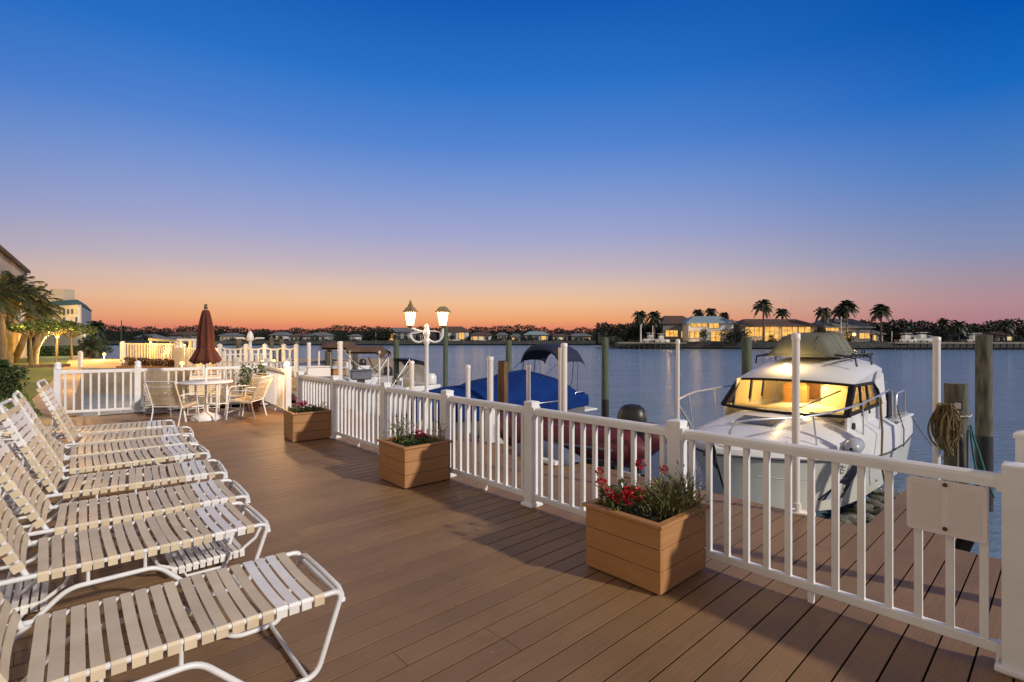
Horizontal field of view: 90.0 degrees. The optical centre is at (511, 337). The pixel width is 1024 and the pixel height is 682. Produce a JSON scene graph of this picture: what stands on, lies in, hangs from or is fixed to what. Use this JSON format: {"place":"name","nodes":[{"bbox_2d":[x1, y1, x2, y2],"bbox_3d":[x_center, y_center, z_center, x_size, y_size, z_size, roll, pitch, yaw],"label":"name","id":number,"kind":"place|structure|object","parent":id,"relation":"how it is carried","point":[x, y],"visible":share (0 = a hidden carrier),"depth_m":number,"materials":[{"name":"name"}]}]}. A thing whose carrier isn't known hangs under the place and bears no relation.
{"place":"outdoors","nodes":[
{"label":"outdoors","id":0,"kind":"place"},
{"bbox_2d":[0,356,70,421],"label":"lawn ground","id":1,"kind":"structure","parent":0,"point":[35,375],"depth_m":23.11,"materials":[{"name":"plant"}]},
{"bbox_2d":[0,359,30,398],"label":"round shrub","id":2,"kind":"object","parent":1,"relation":"on","point":[5,364],"visible":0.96,"depth_m":13.54,"materials":[{"name":"green plant"}]},
{"bbox_2d":[0,245,30,358],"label":"apartment building","id":3,"kind":"structure","parent":1,"relation":"on","point":[10,262],"depth_m":34.77,"materials":[{"name":"paint"}]},
{"bbox_2d":[0,274,35,359],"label":"palm tree","id":4,"kind":"object","parent":1,"relation":"on","point":[3,333],"visible":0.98,"depth_m":29.00,"materials":[{"name":"green plant"}]},
{"bbox_2d":[0,370,43,417],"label":"grass","id":5,"kind":"structure","parent":1,"relation":"on","point":[25,395],"depth_m":12.68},
{"bbox_2d":[0,270,53,363],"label":"palm tree","id":6,"kind":"object","parent":1,"relation":"on","point":[31,292],"visible":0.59,"depth_m":30.96,"materials":[{"name":"green plant"}]},
{"bbox_2d":[5,320,54,363],"bbox_3d":[-28.280,0.270,30.129,2.590,2.695,1.834,0,0,0],"label":"garden tree","id":7,"kind":"object","parent":1,"relation":"on","point":[38,328],"visible":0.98,"depth_m":29.89,"materials":[{"name":"green plant"}]},
{"bbox_2d":[13,283,64,362],"bbox_3d":[-30.772,-0.918,33.093,2.928,5.236,3.149,0,0,18],"label":"palm tree","id":8,"kind":"object","parent":1,"relation":"on","point":[18,351],"visible":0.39,"depth_m":32.92,"materials":[{"name":"green plant"}]},
{"bbox_2d":[19,297,64,361],"bbox_3d":[-31.270,-0.508,34.111,2.423,4.362,2.532,0,0,-39],"label":"palm tree","id":9,"kind":"object","parent":1,"relation":"on","point":[36,343],"visible":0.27,"depth_m":33.91,"materials":[{"name":"green plant"}]},
{"bbox_2d":[22,318,73,363],"bbox_3d":[-28.188,0.194,31.081,2.400,2.844,2.231,0,0,-41],"label":"garden tree","id":10,"kind":"object","parent":1,"relation":"on","point":[51,321],"visible":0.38,"depth_m":30.95,"materials":[{"name":"green plant"}]},
{"bbox_2d":[27,345,77,355],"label":"clipped hedge","id":11,"kind":"object","parent":1,"relation":"on","point":[45,350],"visible":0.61,"depth_m":45.75,"materials":[{"name":"green plant"}]},
{"bbox_2d":[39,333,85,352],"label":"garden wall","id":12,"kind":"structure","parent":1,"relation":"on","point":[50,340],"depth_m":49.53,"materials":[{"name":"white paint"}]},
{"bbox_2d":[46,319,85,361],"bbox_3d":[-28.360,0.207,32.223,2.903,2.820,2.072,0,0,30],"label":"garden tree","id":13,"kind":"object","parent":1,"relation":"on","point":[73,324],"visible":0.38,"depth_m":31.95,"materials":[{"name":"green plant"}]},
{"bbox_2d":[13,400,973,666],"bbox_3d":[-2.067,1.755,5.118,9.375,0.270,17.000,0,0,-42],"label":"deck frame","id":14,"kind":"object","parent":1,"relation":"on","point":[963,544],"depth_m":4.43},
{"bbox_2d":[0,403,1022,681],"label":"deck","id":15,"kind":"structure","parent":14,"relation":"on","point":[340,505],"depth_m":3.20,"materials":[{"name":"wood"}]},
{"bbox_2d":[0,537,78,625],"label":"sling seat","id":16,"kind":"object","parent":15,"relation":"on","point":[33,604],"visible":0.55,"depth_m":2.96,"materials":[{"name":"white plastic"}]},
{"bbox_2d":[0,420,175,467],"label":"strap lounger","id":17,"kind":"object","parent":15,"relation":"on","point":[99,428],"visible":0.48,"depth_m":6.81,"materials":[{"name":"beige plastic"}]},
{"bbox_2d":[1,379,193,480],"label":"strap lounger","id":18,"kind":"object","parent":15,"relation":"on","point":[58,412],"visible":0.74,"depth_m":6.10,"materials":[{"name":"beige plastic"}]},
{"bbox_2d":[0,406,198,494],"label":"strap lounger","id":19,"kind":"object","parent":15,"relation":"on","point":[134,442],"visible":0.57,"depth_m":5.65,"materials":[{"name":"beige plastic"}]},
{"bbox_2d":[1,390,210,522],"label":"strap lounger","id":20,"kind":"object","parent":15,"relation":"on","point":[51,445],"visible":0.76,"depth_m":5.00,"materials":[{"name":"beige plastic"}]},
{"bbox_2d":[0,398,227,550],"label":"strap lounger","id":21,"kind":"object","parent":15,"relation":"on","point":[134,482],"visible":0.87,"depth_m":4.23,"materials":[{"name":"beige plastic"}]},
{"bbox_2d":[0,436,250,599],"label":"strap lounger","id":22,"kind":"object","parent":15,"relation":"on","point":[32,486],"visible":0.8,"depth_m":3.55,"materials":[{"name":"beige plastic"}]},
{"bbox_2d":[0,495,270,654],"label":"strap lounger","id":23,"kind":"object","parent":15,"relation":"on","point":[55,569],"visible":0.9,"depth_m":2.99,"materials":[{"name":"beige plastic"}]},
{"bbox_2d":[53,360,257,416],"bbox_3d":[-7.526,1.032,11.085,3.675,1.105,0.150,0,0,-30],"label":"deck fence","id":24,"kind":"object","parent":15,"relation":"on","point":[59,372],"visible":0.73,"depth_m":10.74,"materials":[{"name":"white plastic"}]},
{"bbox_2d":[143,381,199,426],"bbox_3d":[-6.193,1.177,9.350,0.586,0.821,0.675,0,0,4],"label":"patio chair","id":25,"kind":"object","parent":15,"relation":"on","point":[168,401],"visible":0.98,"depth_m":9.15,"materials":[{"name":"beige plastic"}]},
{"bbox_2d":[0,551,345,681],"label":"strap lounger","id":26,"kind":"object","parent":15,"relation":"on","point":[219,626],"visible":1,"depth_m":2.20,"materials":[{"name":"beige plastic"}]},
{"bbox_2d":[140,515,261,576],"bbox_3d":[-2.211,1.448,3.659,0.693,0.269,0.537,0,0,-41],"label":"sling seat","id":27,"kind":"object","parent":15,"relation":"on","point":[196,563],"visible":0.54,"depth_m":3.52,"materials":[{"name":"white plastic"}]},
{"bbox_2d":[187,373,220,415],"bbox_3d":[-6.469,1.177,10.766,0.586,0.821,0.675,0,0,-28],"label":"patio chair","id":28,"kind":"object","parent":15,"relation":"on","point":[200,389],"visible":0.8,"depth_m":10.90,"materials":[{"name":"beige plastic"}]},
{"bbox_2d":[177,379,232,421],"bbox_3d":[-5.950,1.215,9.950,0.940,0.745,0.940,0,0,0],"label":"patio table","id":29,"kind":"object","parent":15,"relation":"on","point":[216,382],"visible":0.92,"depth_m":9.76,"materials":[{"name":"white plastic"}]},
{"bbox_2d":[189,304,221,420],"bbox_3d":[-5.950,0.465,9.950,0.541,2.240,0.536,0,0,-22],"label":"patio umbrella","id":30,"kind":"object","parent":15,"relation":"on","point":[205,353],"visible":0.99,"depth_m":9.85,"materials":[{"name":"brown fabric"}]},
{"bbox_2d":[225,375,272,419],"bbox_3d":[-5.210,1.177,10.173,0.675,0.821,0.586,0,0,-4],"label":"patio chair","id":31,"kind":"object","parent":15,"relation":"on","point":[260,385],"visible":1,"depth_m":10.13,"materials":[{"name":"beige plastic"}]},
{"bbox_2d":[228,373,270,415],"bbox_3d":[-5.551,1.177,10.786,0.586,0.821,0.675,0,0,28],"label":"patio chair","id":32,"kind":"object","parent":15,"relation":"on","point":[257,378],"visible":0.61,"depth_m":10.99,"materials":[{"name":"beige plastic"}]},
{"bbox_2d":[236,363,265,409],"bbox_3d":[-5.742,1.077,11.348,0.709,1.016,0.676,0,0,0],"label":"potted shrub","id":33,"kind":"object","parent":15,"relation":"on","point":[255,404],"visible":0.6,"depth_m":11.28,"materials":[{"name":"green plant"}]},
{"bbox_2d":[260,363,290,414],"bbox_3d":[-5.200,1.087,11.240,0.150,0.997,2.274,0,0,-38],"label":"deck fence","id":34,"kind":"object","parent":15,"relation":"on","point":[278,395],"visible":0.84,"depth_m":10.92,"materials":[{"name":"white plastic"}]},
{"bbox_2d":[282,407,330,441],"bbox_3d":[-3.250,1.359,8.130,0.609,0.429,0.620,0,0,-37],"label":"planter box","id":35,"kind":"object","parent":15,"relation":"on","point":[306,425],"visible":0.97,"depth_m":7.91,"materials":[{"name":"brown wood"}]},
{"bbox_2d":[288,396,317,412],"bbox_3d":[-3.322,1.077,8.141,0.456,0.280,0.453,0,0,-43],"label":"flowering plant","id":36,"kind":"object","parent":35,"relation":"on","point":[297,407],"visible":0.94,"depth_m":8.13,"materials":[{"name":"green plant"}]},
{"bbox_2d":[377,433,452,487],"bbox_3d":[-1.093,1.359,5.739,0.609,0.429,0.620,0,0,-41],"label":"planter box","id":37,"kind":"object","parent":15,"relation":"on","point":[407,466],"visible":0.84,"depth_m":5.53,"materials":[{"name":"brown wood"}]},
{"bbox_2d":[382,414,417,444],"bbox_3d":[-1.249,1.030,5.811,0.418,0.354,0.403,0,0,0],"label":"trailing plant","id":38,"kind":"object","parent":37,"relation":"in","point":[394,425],"visible":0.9,"depth_m":5.79,"materials":[{"name":"green plant"}]},
{"bbox_2d":[400,429,434,445],"bbox_3d":[-1.051,1.119,5.690,0.413,0.197,0.423,0,0,-23],"label":"flowering plant","id":39,"kind":"object","parent":37,"relation":"on","point":[424,439],"visible":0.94,"depth_m":5.66,"materials":[{"name":"green plant"}]},
{"bbox_2d":[403,300,450,428],"bbox_3d":[-1.500,0.459,9.000,0.860,2.252,0.251,0,0,0],"label":"lantern post","id":40,"kind":"object","parent":15,"relation":"on","point":[410,311],"visible":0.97,"depth_m":8.97,"materials":[{"name":"white metal"}]},
{"bbox_2d":[517,441,579,465],"bbox_3d":[0.399,1.483,6.768,0.480,0.204,1.100,0,0,-43],"label":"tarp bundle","id":41,"kind":"object","parent":15,"relation":"on","point":[555,454],"visible":0.41,"depth_m":6.50,"materials":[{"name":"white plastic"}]},
{"bbox_2d":[582,488,709,594],"bbox_3d":[0.919,1.359,3.528,0.609,0.429,0.620,0,0,-42],"label":"planter box","id":42,"kind":"object","parent":15,"relation":"on","point":[656,555],"visible":0.75,"depth_m":3.32,"materials":[{"name":"brown wood"}]},
{"bbox_2d":[595,459,668,515],"bbox_3d":[0.800,1.036,3.560,0.477,0.362,0.401,0,0,-42],"label":"flowering plant","id":43,"kind":"object","parent":42,"relation":"on","point":[628,492],"visible":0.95,"depth_m":3.50,"materials":[{"name":"red plant"}]},
{"bbox_2d":[630,476,704,518],"bbox_3d":[1.054,1.078,3.514,0.516,0.259,0.533,0,0,0],"label":"trailing plant","id":44,"kind":"object","parent":42,"relation":"in","point":[666,505],"visible":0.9,"depth_m":3.46,"materials":[{"name":"green plant"}]},
{"bbox_2d":[657,461,710,518],"bbox_3d":[1.169,1.027,3.521,0.362,0.360,0.362,0,0,0],"label":"trailing plant","id":45,"kind":"object","parent":42,"relation":"in","point":[684,482],"visible":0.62,"depth_m":3.50,"materials":[{"name":"green plant"}]},
{"bbox_2d":[296,371,1023,681],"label":"deck fence","id":46,"kind":"object","parent":15,"relation":"on","point":[1007,481],"visible":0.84,"depth_m":3.38,"materials":[{"name":"white plastic"}]},
{"bbox_2d":[907,476,987,542],"bbox_3d":[2.171,0.855,2.566,0.033,0.270,0.310,0,0,-43],"label":"notice board","id":47,"kind":"object","parent":46,"relation":"attached to","point":[953,509],"visible":1,"depth_m":2.55,"materials":[{"name":"plastic"}]},
{"bbox_2d":[791,333,815,517],"bbox_3d":[2.594,0.770,4.585,0.220,1.631,0.153,0,0,29],"label":"white pole","id":48,"kind":"object","parent":15,"relation":"on","point":[796,502],"visible":0.87,"depth_m":4.59,"materials":[{"name":"plastic"}]},
{"bbox_2d":[1013,430,1023,462],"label":"fence post","id":49,"kind":"object","parent":15,"relation":"on","point":[1018,435],"visible":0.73,"depth_m":2.99,"materials":[{"name":"white plastic"}]},
{"bbox_2d":[29,356,96,418],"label":"path","id":50,"kind":"structure","parent":0,"point":[38,402],"depth_m":15.82,"materials":[{"name":"concrete"}]},
{"bbox_2d":[43,324,97,359],"bbox_3d":[-31.884,0.269,36.847,3.586,2.703,2.407,0,0,0],"label":"garden tree","id":51,"kind":"object","parent":50,"relation":"on","point":[86,329],"visible":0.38,"depth_m":36.98,"materials":[{"name":"green plant"}]},
{"bbox_2d":[75,337,104,357],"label":"shrub","id":52,"kind":"object","parent":50,"relation":"on","point":[88,345],"visible":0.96,"depth_m":40.82,"materials":[{"name":"green plant"}]},
{"bbox_2d":[143,392,168,413],"bbox_3d":[-7.430,1.363,10.713,0.437,0.410,0.399,0,0,-30],"label":"patio chair","id":53,"kind":"object","parent":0,"point":[148,408],"visible":0.55,"depth_m":10.56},
{"bbox_2d":[185,369,305,403],"bbox_3d":[-11.162,1.865,22.501,5.006,0.540,14.534,0,0,-30],"label":"marina dock","id":54,"kind":"object","parent":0,"point":[293,393],"visible":0.1,"depth_m":18.24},
{"bbox_2d":[174,345,216,367],"bbox_3d":[-15.787,0.975,25.565,5.428,1.220,0.286,0,0,38],"label":"marina railing","id":55,"kind":"object","parent":54,"relation":"on","point":[179,355],"visible":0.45,"depth_m":26.24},
{"bbox_2d":[217,357,291,391],"bbox_3d":[-8.829,1.250,17.489,2.893,1.170,0.206,0,0,12],"label":"marina railing","id":56,"kind":"object","parent":54,"relation":"on","point":[237,361],"visible":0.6,"depth_m":17.54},
{"bbox_2d":[217,344,298,376],"bbox_3d":[-10.513,0.910,21.166,3.735,1.350,0.211,0,0,11],"label":"marina railing","id":57,"kind":"object","parent":54,"relation":"on","point":[246,348],"visible":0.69,"depth_m":21.09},
{"bbox_2d":[306,365,330,376],"bbox_3d":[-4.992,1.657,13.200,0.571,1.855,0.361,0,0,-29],"label":"dock box","id":58,"kind":"object","parent":54,"relation":"on","point":[321,371],"visible":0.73,"depth_m":13.06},
{"bbox_2d":[83,358,422,367],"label":"pier ground","id":59,"kind":"structure","parent":0,"point":[102,363],"depth_m":33.16,"materials":[{"name":"concrete"}]},
{"bbox_2d":[116,357,180,367],"bbox_3d":[-19.342,1.305,27.583,3.481,0.600,0.893,0,0,3],"label":"flower bed","id":60,"kind":"object","parent":59,"relation":"on","point":[148,363],"visible":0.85,"depth_m":27.40,"materials":[{"name":"red plant"}]},
{"bbox_2d":[123,341,177,362],"bbox_3d":[-21.440,0.890,30.337,6.822,1.390,0.400,0,0,32],"label":"marina railing","id":61,"kind":"object","parent":59,"relation":"on","point":[156,350],"visible":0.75,"depth_m":30.43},
{"bbox_2d":[82,366,424,393],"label":"basin wall","id":62,"kind":"structure","parent":59,"relation":"on","point":[419,374],"depth_m":26.10,"materials":[{"name":"concrete"}]},
{"bbox_2d":[27,341,595,343],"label":"seawall","id":63,"kind":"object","parent":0,"point":[412,342],"visible":0.54,"depth_m":197.42,"materials":[{"name":"concrete"}]},
{"bbox_2d":[27,344,601,344],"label":"shore","id":64,"kind":"structure","parent":0,"point":[399,344],"depth_m":197.75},
{"bbox_2d":[49,289,91,335],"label":"hotel building","id":65,"kind":"structure","parent":64,"relation":"on","point":[77,311],"depth_m":179.50,"materials":[{"name":"paint"}]},
{"bbox_2d":[387,328,413,340],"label":"shore house","id":66,"kind":"structure","parent":64,"relation":"on","point":[401,333],"depth_m":207.38,"materials":[{"name":"grey paint"}]},
{"bbox_2d":[438,326,469,340],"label":"shore house","id":67,"kind":"structure","parent":64,"relation":"on","point":[459,333],"depth_m":210.09,"materials":[{"name":"white paint"}]},
{"bbox_2d":[316,342,391,415],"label":"canvas roof","id":68,"kind":"structure","parent":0,"point":[350,348],"depth_m":14.38,"materials":[{"name":"brown fabric"}]},
{"bbox_2d":[0,0,1023,333],"label":"sky","id":69,"kind":"structure","parent":0,"point":[568,165],"materials":[{"name":"blue"}]},
{"bbox_2d":[32,345,1023,558],"bbox_3d":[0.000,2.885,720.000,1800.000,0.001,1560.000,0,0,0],"label":"water","id":70,"kind":"structure","parent":0,"point":[645,379],"depth_m":35.35,"materials":[{"name":"blue liquid"}]},
{"bbox_2d":[337,341,342,405],"bbox_3d":[-4.432,2.087,13.200,0.140,3.995,0.136,0,0,0],"label":"white pole","id":71,"kind":"object","parent":70,"relation":"in","point":[340,359],"visible":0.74,"depth_m":13.14,"materials":[{"name":"plastic"}]},
{"bbox_2d":[350,369,371,411],"bbox_3d":[-3.715,1.685,12.600,0.490,1.800,0.310,0,0,-29],"label":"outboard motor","id":72,"kind":"object","parent":70,"relation":"on","point":[361,375],"visible":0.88,"depth_m":12.49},
{"bbox_2d":[443,327,447,386],"bbox_3d":[-2.597,1.978,20.000,0.203,4.814,0.197,0,0,0],"label":"dock piling","id":73,"kind":"object","parent":70,"relation":"in","point":[445,360],"visible":0.45,"depth_m":19.92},
{"bbox_2d":[487,356,493,400],"bbox_3d":[-0.329,0.933,7.750,0.105,1.303,0.102,0,0,0],"label":"white pole","id":74,"kind":"object","parent":70,"relation":"in","point":[490,359],"visible":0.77,"depth_m":7.71,"materials":[{"name":"plastic"}]},
{"bbox_2d":[498,360,507,413],"bbox_3d":[-0.169,2.158,9.600,0.140,3.455,0.140,0,0,30],"label":"brown timber post","id":75,"kind":"object","parent":70,"relation":"in","point":[502,381],"visible":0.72,"depth_m":9.54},
{"bbox_2d":[411,343,596,438],"bbox_3d":[-0.153,1.385,11.091,4.572,2.500,1.724,0,0,-43],"label":"covered boat","id":76,"kind":"object","parent":70,"relation":"on","point":[543,390],"visible":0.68,"depth_m":10.79,"materials":[{"name":"blue fabric"}]},
{"bbox_2d":[561,343,567,411],"bbox_3d":[0.835,2.084,8.200,0.110,4.002,0.107,0,0,0],"label":"white pole","id":77,"kind":"object","parent":70,"relation":"in","point":[564,346],"visible":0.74,"depth_m":8.15,"materials":[{"name":"plastic"}]},
{"bbox_2d":[586,462,616,469],"bbox_3d":[0.863,3.215,7.775,1.105,3.140,1.440,0,0,33],"label":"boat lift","id":78,"kind":"object","parent":70,"relation":"in","point":[612,467],"depth_m":7.99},
{"bbox_2d":[500,404,666,476],"bbox_3d":[0.899,1.438,7.739,2.632,1.005,1.352,0,0,33],"label":"inflatable dinghy","id":79,"kind":"object","parent":78,"relation":"on","point":[633,412],"visible":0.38,"depth_m":7.07,"materials":[{"name":"red rubber"}]},
{"bbox_2d":[601,337,608,417],"bbox_3d":[2.656,2.187,14.600,0.213,4.397,0.207,0,0,0],"label":"dock piling","id":80,"kind":"object","parent":70,"relation":"in","point":[605,381],"visible":0.52,"depth_m":14.52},
{"bbox_2d":[675,339,679,418],"bbox_3d":[2.039,2.050,6.300,0.054,4.071,0.053,0,0,0],"label":"white pole","id":81,"kind":"object","parent":70,"relation":"in","point":[677,342],"visible":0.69,"depth_m":6.28,"materials":[{"name":"plastic"}]},
{"bbox_2d":[742,336,751,396],"bbox_3d":[6.050,2.176,13.200,0.252,4.418,0.248,0,0,0],"label":"dock piling","id":82,"kind":"object","parent":70,"relation":"in","point":[746,354],"visible":0.33,"depth_m":13.10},
{"bbox_2d":[680,349,913,511],"bbox_3d":[5.155,1.608,9.322,7.149,2.814,2.506,0,0,-42],"label":"cabin boat","id":83,"kind":"object","parent":70,"relation":"on","point":[841,395],"visible":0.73,"depth_m":8.59,"materials":[{"name":"white plastic"}]},
{"bbox_2d":[769,332,853,357],"bbox_3d":[5.853,0.119,10.015,1.494,0.472,1.183,0,0,-43],"label":"roof dinghy","id":84,"kind":"object","parent":83,"relation":"on","point":[822,344],"visible":0.84,"depth_m":9.56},
{"bbox_2d":[843,437,864,452],"bbox_3d":[5.137,1.625,7.679,0.230,0.230,0.595,0,0,42],"label":"boat fender","id":85,"kind":"object","parent":83,"relation":"hanging from","point":[856,444],"visible":0.94,"depth_m":7.51,"materials":[{"name":"white plastic"}]},
{"bbox_2d":[828,489,900,525],"bbox_3d":[4.709,2.764,6.641,5.896,0.299,1.564,0,0,-42],"label":"riprap","id":86,"kind":"object","parent":70,"relation":"on","point":[875,505],"visible":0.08,"depth_m":8.10,"materials":[{"name":"stone"}]},
{"bbox_2d":[932,337,940,479],"bbox_3d":[5.722,2.034,6.900,0.095,4.101,0.093,0,0,0],"label":"white pole","id":87,"kind":"object","parent":70,"relation":"in","point":[936,383],"visible":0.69,"depth_m":6.87,"materials":[{"name":"plastic"}]},
{"bbox_2d":[927,403,960,457],"bbox_3d":[5.757,1.224,6.798,0.342,0.735,0.242,0,0,0],"label":"rope coil","id":88,"kind":"object","parent":87,"relation":"hanging from","point":[944,419],"visible":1,"depth_m":6.74,"materials":[{"name":"fabric"}]},
{"bbox_2d":[944,383,968,484],"bbox_3d":[6.329,2.514,7.300,0.288,3.742,0.280,0,0,0],"label":"dock piling","id":89,"kind":"object","parent":70,"relation":"in","point":[956,391],"visible":0.28,"depth_m":7.19,"materials":[{"name":"wood"}]},
{"bbox_2d":[889,341,1023,349],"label":"dock","id":90,"kind":"object","parent":70,"relation":"in","point":[961,342],"visible":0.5,"depth_m":122.28,"materials":[{"name":"wood"}]},
{"bbox_2d":[974,335,992,511],"bbox_3d":[7.925,2.166,8.600,0.238,4.438,0.232,0,0,0],"label":"dock piling","id":91,"kind":"object","parent":70,"relation":"in","point":[983,434],"visible":0.52,"depth_m":8.51,"materials":[{"name":"wood"}]},
{"bbox_3d":[-4.060,3.610,16.268,2.040,2.350,1.840,0,0,42],"label":"boat lift","id":92,"kind":"object","parent":70,"relation":"in","visible":0},
{"bbox_2d":[346,358,440,415],"bbox_3d":[-3.927,1.600,16.417,1.500,1.870,3.800,0,0,42],"label":"motorboat","id":93,"kind":"object","parent":92,"relation":"on","point":[403,383],"visible":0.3,"depth_m":16.60,"materials":[{"name":"white plastic"}]},
{"bbox_3d":[-6.217,3.570,18.901,2.040,2.430,1.940,0,0,39],"label":"boat lift","id":94,"kind":"object","parent":70,"relation":"in","visible":0},
{"bbox_2d":[343,366,393,385],"bbox_3d":[-6.092,1.770,19.056,1.600,1.370,4.000,0,0,39],"label":"motorboat","id":95,"kind":"object","parent":94,"relation":"on","point":[383,377],"visible":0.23,"depth_m":19.36,"materials":[{"name":"white plastic"}]},
{"bbox_3d":[-9.285,3.560,25.617,2.040,2.450,2.140,0,0,36],"label":"boat lift","id":96,"kind":"object","parent":70,"relation":"in","visible":0},
{"bbox_2d":[292,359,369,375],"bbox_3d":[-9.167,1.750,25.779,1.700,1.370,4.400,0,0,36],"label":"motorboat","id":97,"kind":"object","parent":96,"relation":"on","point":[362,362],"visible":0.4,"depth_m":25.97,"materials":[{"name":"white plastic"}]},
{"bbox_2d":[609,343,1023,348],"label":"shore","id":98,"kind":"structure","parent":0,"point":[613,345],"depth_m":132.41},
{"bbox_2d":[27,318,1023,343],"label":"woods","id":99,"kind":"object","parent":98,"relation":"on","point":[603,330],"visible":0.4,"depth_m":242.10,"materials":[{"name":"green plant"}]},
{"bbox_2d":[645,311,661,338],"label":"shore palm","id":100,"kind":"object","parent":98,"relation":"on","point":[654,316],"visible":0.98,"depth_m":137.60,"materials":[{"name":"green plant"}]},
{"bbox_2d":[653,316,685,340],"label":"waterfront house","id":101,"kind":"structure","parent":98,"relation":"on","point":[670,325],"depth_m":139.00,"materials":[{"name":"grey tile"}]},
{"bbox_2d":[681,316,736,341],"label":"waterfront house","id":102,"kind":"structure","parent":98,"relation":"on","point":[692,326],"depth_m":134.00,"materials":[{"name":"white paint"}]},
{"bbox_2d":[751,299,773,340],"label":"shore palm","id":103,"kind":"object","parent":98,"relation":"on","point":[763,306],"visible":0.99,"depth_m":130.71,"materials":[{"name":"green plant"}]},
{"bbox_2d":[734,319,819,341],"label":"waterfront house","id":104,"kind":"structure","parent":98,"relation":"on","point":[778,329],"depth_m":132.94,"materials":[{"name":"paint"}]},
{"bbox_2d":[813,307,833,330],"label":"shore palm","id":105,"kind":"object","parent":98,"relation":"on","point":[822,313],"visible":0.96,"depth_m":131.57,"materials":[{"name":"green plant"}]},
{"bbox_2d":[812,319,875,341],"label":"waterfront house","id":106,"kind":"structure","parent":98,"relation":"on","point":[862,330],"depth_m":135.00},
{"bbox_2d":[834,300,859,337],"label":"shore palm","id":107,"kind":"object","parent":98,"relation":"on","point":[847,306],"visible":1,"depth_m":132.47,"materials":[{"name":"green plant"}]},
{"bbox_2d":[869,304,892,341],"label":"shore palm","id":108,"kind":"object","parent":98,"relation":"on","point":[880,311],"visible":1,"depth_m":133.46,"materials":[{"name":"green plant"}]},
{"bbox_2d":[949,320,969,340],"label":"shore palm","id":109,"kind":"object","parent":98,"relation":"on","point":[958,326],"visible":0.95,"depth_m":137.53,"materials":[{"name":"green plant"}]},
{"bbox_2d":[996,320,1015,341],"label":"shore palm","id":110,"kind":"object","parent":98,"relation":"on","point":[1004,326],"visible":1,"depth_m":137.78,"materials":[{"name":"green plant"}]},
{"bbox_2d":[616,342,1023,347],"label":"seawall","id":111,"kind":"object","parent":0,"point":[773,344],"visible":0.36,"depth_m":129.59,"materials":[{"name":"concrete"}]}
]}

